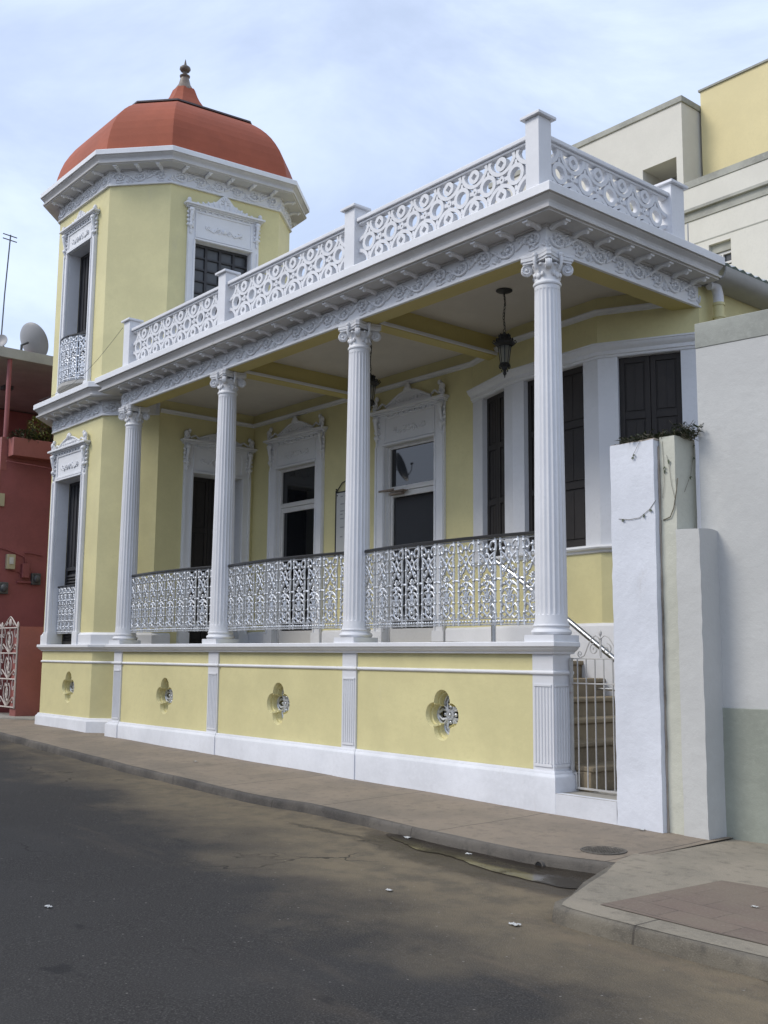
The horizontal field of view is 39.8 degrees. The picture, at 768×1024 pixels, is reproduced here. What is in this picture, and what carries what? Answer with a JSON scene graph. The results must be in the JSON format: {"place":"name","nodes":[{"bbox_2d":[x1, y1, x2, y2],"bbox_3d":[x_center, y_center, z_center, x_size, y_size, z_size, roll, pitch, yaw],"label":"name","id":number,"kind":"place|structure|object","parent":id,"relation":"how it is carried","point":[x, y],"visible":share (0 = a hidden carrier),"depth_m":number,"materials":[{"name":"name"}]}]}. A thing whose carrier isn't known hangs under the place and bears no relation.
{"place":"outdoors","nodes":[
{"label":"outdoors","id":0,"kind":"place"},
{"bbox_2d":[0,719,732,861],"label":"pavement","id":1,"kind":"structure","parent":0,"point":[534,831],"depth_m":9.74,"materials":[{"name":"concrete"}]},
{"bbox_2d":[0,713,34,719],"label":"raised footing","id":2,"kind":"object","parent":1,"relation":"on","point":[4,716],"visible":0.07,"depth_m":18.44,"materials":[{"name":"concrete"}]},
{"bbox_2d":[580,846,626,854],"bbox_3d":[1.567,2.422,7.572,0.330,0.026,0.330,7,-10,-40],"label":"manhole cover","id":3,"kind":"object","parent":1,"relation":"on","point":[603,850],"visible":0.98,"depth_m":7.54,"materials":[{"name":"metal"}]},
{"bbox_2d":[610,438,669,832],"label":"gate pillar","id":4,"kind":"structure","parent":1,"relation":"on","point":[640,707],"depth_m":8.59,"materials":[{"name":"paint"}]},
{"bbox_2d":[569,630,616,793],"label":"iron gate","id":5,"kind":"structure","parent":4,"relation":"attached to","point":[571,698],"depth_m":9.23,"materials":[{"name":"metal"}]},
{"bbox_2d":[614,421,702,521],"bbox_3d":[2.284,-0.315,8.794,0.466,0.820,0.771,7,-10,-40],"label":"climbing plant","id":6,"kind":"object","parent":4,"relation":"on","point":[686,432],"visible":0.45,"depth_m":8.66,"materials":[{"name":"green plant"}]},
{"bbox_2d":[675,528,726,839],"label":"pillar","id":7,"kind":"structure","parent":1,"relation":"on","point":[699,630],"depth_m":8.23,"materials":[{"name":"white paint"}]},
{"bbox_2d":[0,739,767,1023],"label":"road","id":8,"kind":"structure","parent":0,"point":[172,904],"depth_m":5.66,"materials":[{"name":"grey asphalt"}]},
{"bbox_2d":[0,732,615,873],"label":"kerb","id":9,"kind":"structure","parent":8,"relation":"on","point":[521,855],"depth_m":9.11,"materials":[{"name":"concrete"}]},
{"bbox_2d":[534,860,544,866],"bbox_3d":[1.098,2.485,7.442,0.042,0.080,0.080,7,-10,-40],"label":"drain pipe","id":10,"kind":"object","parent":9,"relation":"attached to","point":[540,863],"visible":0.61,"depth_m":7.43,"materials":[{"name":"concrete"}]},
{"bbox_2d":[386,833,595,888],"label":"puddle","id":11,"kind":"object","parent":8,"relation":"on","point":[559,877],"visible":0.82,"depth_m":7.37,"materials":[{"name":"black liquid"}]},
{"bbox_2d":[552,864,767,980],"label":"corner kerb","id":12,"kind":"structure","parent":8,"relation":"on","point":[734,961],"depth_m":5.39,"materials":[{"name":"grey concrete"}]},
{"bbox_2d":[0,0,767,355],"label":"sky","id":13,"kind":"structure","parent":0,"point":[367,103],"materials":[{"name":"blue"}]},
{"bbox_2d":[488,59,767,280],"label":"modern building","id":14,"kind":"structure","parent":0,"point":[711,152],"depth_m":19.63,"materials":[{"name":"beige paint"}]},
{"bbox_2d":[711,240,731,264],"bbox_3d":[6.084,-4.324,18.985,0.080,1.010,0.445,7,-10,-40],"label":"window","id":15,"kind":"structure","parent":14,"relation":"in","point":[723,249],"depth_m":19.00,"materials":[{"name":"paint"}]},
{"bbox_2d":[562,839,767,956],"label":"corner pavement","id":16,"kind":"structure","parent":0,"point":[729,860],"depth_m":6.70,"materials":[{"name":"concrete"}]},
{"bbox_2d":[694,309,767,843],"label":"boundary wall","id":17,"kind":"structure","parent":16,"relation":"on","point":[732,374],"depth_m":8.34,"materials":[{"name":"paint"}]},
{"bbox_2d":[601,880,767,944],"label":"brick paving","id":18,"kind":"structure","parent":0,"point":[723,907],"depth_m":5.92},
{"bbox_3d":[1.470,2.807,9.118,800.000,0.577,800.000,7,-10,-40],"label":"ground","id":19,"kind":"structure","parent":0,"visible":0},
{"bbox_2d":[9,626,43,715],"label":"red wall","id":20,"kind":"structure","parent":19,"relation":"on","point":[28,681],"depth_m":18.69,"materials":[{"name":"paint"}]},
{"bbox_2d":[0,616,18,707],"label":"scroll gate","id":21,"kind":"structure","parent":20,"relation":"attached to","point":[8,673],"depth_m":18.84,"materials":[{"name":"metal"}]},
{"bbox_2d":[0,346,53,712],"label":"red house","id":22,"kind":"structure","parent":19,"relation":"on","point":[25,464],"depth_m":20.33,"materials":[{"name":"paint"}]},
{"bbox_2d":[0,335,7,346],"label":"satellite dish","id":23,"kind":"object","parent":22,"relation":"attached to","point":[3,340],"visible":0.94,"depth_m":20.55,"materials":[{"name":"grey paint"}]},
{"bbox_2d":[1,233,16,334],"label":"tv antenna","id":24,"kind":"object","parent":22,"relation":"on","point":[10,240],"visible":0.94,"depth_m":20.84,"materials":[{"name":"metal"}]},
{"bbox_2d":[7,428,43,442],"bbox_3d":[-6.849,-1.429,20.344,0.798,0.388,0.443,7,-10,-40],"label":"trailing plant","id":25,"kind":"object","parent":22,"relation":"on","point":[21,433],"visible":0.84,"depth_m":20.26,"materials":[{"name":"green plant"}]},
{"bbox_2d":[20,322,48,354],"bbox_3d":[-7.006,-3.374,21.240,0.636,0.779,0.531,1,-8,-6],"label":"satellite dish","id":26,"kind":"object","parent":22,"relation":"attached to","point":[33,337],"visible":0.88,"depth_m":21.11,"materials":[{"name":"grey paint"}]},
{"bbox_2d":[24,415,51,441],"bbox_3d":[-6.684,-1.567,20.523,0.594,0.620,0.474,7,-10,-40],"label":"potted shrub","id":27,"kind":"object","parent":22,"relation":"on","point":[39,424],"visible":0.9,"depth_m":20.47,"materials":[{"name":"green plant"}]},
{"bbox_2d":[42,428,53,441],"bbox_3d":[-6.423,-1.445,20.747,0.458,0.568,0.626,-6,-10,38],"label":"trailing plant","id":28,"kind":"object","parent":22,"relation":"on","point":[50,431],"visible":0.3,"depth_m":20.64,"materials":[{"name":"green plant"}]},
{"bbox_2d":[33,59,767,824],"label":"yellow house","id":29,"kind":"structure","parent":19,"relation":"on","point":[217,425],"depth_m":13.06,"materials":[{"name":"paint"}]},
{"bbox_2d":[42,430,90,644],"bbox_3d":[-5.136,0.424,17.477,0.405,3.495,1.440,7,-10,-40],"label":"tower window","id":30,"kind":"structure","parent":29,"relation":"in","point":[69,461],"depth_m":17.71,"materials":[{"name":"white paint"}]},
{"bbox_2d":[55,204,99,395],"bbox_3d":[-5.117,-3.525,18.033,0.405,3.290,1.390,7,-10,-40],"label":"tower window","id":31,"kind":"structure","parent":29,"relation":"in","point":[84,229],"depth_m":18.31,"materials":[{"name":"white paint"}]},
{"bbox_2d":[39,329,121,400],"bbox_3d":[-4.923,-2.352,17.102,0.007,0.707,2.659,8,-11,-44],"label":"cable","id":32,"kind":"object","parent":29,"relation":"attached to","point":[87,370],"visible":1,"depth_m":16.88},
{"bbox_2d":[176,428,257,643],"bbox_3d":[-2.791,0.411,17.264,1.410,3.505,0.425,7,-10,-40],"label":"porch side door","id":33,"kind":"structure","parent":29,"relation":"in","point":[198,491],"depth_m":17.31,"materials":[{"name":"white paint"}]},
{"bbox_2d":[184,196,265,326],"bbox_3d":[-2.704,-3.611,17.610,1.440,3.390,0.275,6,-9,-33],"label":"tower window","id":34,"kind":"structure","parent":29,"relation":"in","point":[219,223],"depth_m":17.68,"materials":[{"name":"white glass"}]},
{"bbox_2d":[263,414,327,642],"bbox_3d":[-1.396,0.278,16.678,0.225,3.636,1.610,7,-10,-40],"label":"glazed door","id":35,"kind":"structure","parent":29,"relation":"in","point":[296,516],"depth_m":16.79,"materials":[{"name":"paint"}]},
{"bbox_2d":[335,481,345,551],"bbox_3d":[-0.537,0.086,15.665,0.028,1.158,0.587,7,-10,-40],"label":"notice board","id":36,"kind":"object","parent":29,"relation":"attached to","point":[339,519],"visible":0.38,"depth_m":15.79,"materials":[{"name":"white paint"}]},
{"bbox_2d":[370,341,380,411],"bbox_3d":[-0.172,-1.719,13.316,0.248,0.990,0.248,-4,-9,27],"label":"hanging lantern","id":37,"kind":"object","parent":29,"relation":"hanging from","point":[374,382],"visible":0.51,"depth_m":13.24,"materials":[{"name":"metal"}]},
{"bbox_2d":[370,380,449,642],"bbox_3d":[0.348,0.006,14.635,0.225,3.656,1.590,7,-10,-40],"label":"glazed door","id":38,"kind":"structure","parent":29,"relation":"in","point":[410,478],"depth_m":14.73,"materials":[{"name":"paint"}]},
{"bbox_2d":[487,391,504,557],"bbox_3d":[1.447,-0.466,13.257,0.048,2.070,0.594,4,-8,-21],"label":"bay window","id":39,"kind":"structure","parent":29,"relation":"in","point":[495,404],"depth_m":13.32,"materials":[{"name":"black wood"}]},
{"bbox_2d":[492,288,516,377],"bbox_3d":[1.314,-1.942,11.575,0.248,0.990,0.248,3,-8,-18],"label":"hanging lantern","id":40,"kind":"object","parent":29,"relation":"hanging from","point":[504,343],"visible":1,"depth_m":11.51,"materials":[{"name":"metal"}]},
{"bbox_2d":[491,557,614,690],"bbox_3d":[2.193,1.500,10.627,0.841,2.209,2.368,7,-10,-40],"label":"stair handrail","id":41,"kind":"object","parent":29,"relation":"on","point":[580,630],"visible":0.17,"depth_m":10.98,"materials":[{"name":"metal"}]},
{"bbox_2d":[528,366,585,551],"bbox_3d":[2.022,-0.597,12.261,0.048,2.070,0.959,6,-10,-36],"label":"bay window","id":42,"kind":"structure","parent":29,"relation":"in","point":[573,401],"depth_m":12.08,"materials":[{"name":"black wood"}]},
{"bbox_2d":[619,352,682,443],"bbox_3d":[2.909,-0.693,11.497,0.674,2.070,0.048,-3,-9,24],"label":"bay window","id":43,"kind":"structure","parent":29,"relation":"in","point":[650,386],"depth_m":11.56,"materials":[{"name":"black wood"}]},
{"bbox_2d":[687,223,688,241],"bbox_3d":[3.381,-2.915,11.452,0.248,0.480,0.042,-6,-10,42],"label":"roof mast","id":44,"kind":"object","parent":29,"relation":"on","point":[687,233],"visible":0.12,"depth_m":11.53,"materials":[{"name":"white metal"}]},
{"bbox_2d":[659,435,696,834],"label":"cream pillar","id":45,"kind":"structure","parent":19,"relation":"on","point":[678,451],"depth_m":8.50,"materials":[{"name":"beige paint"}]}
]}

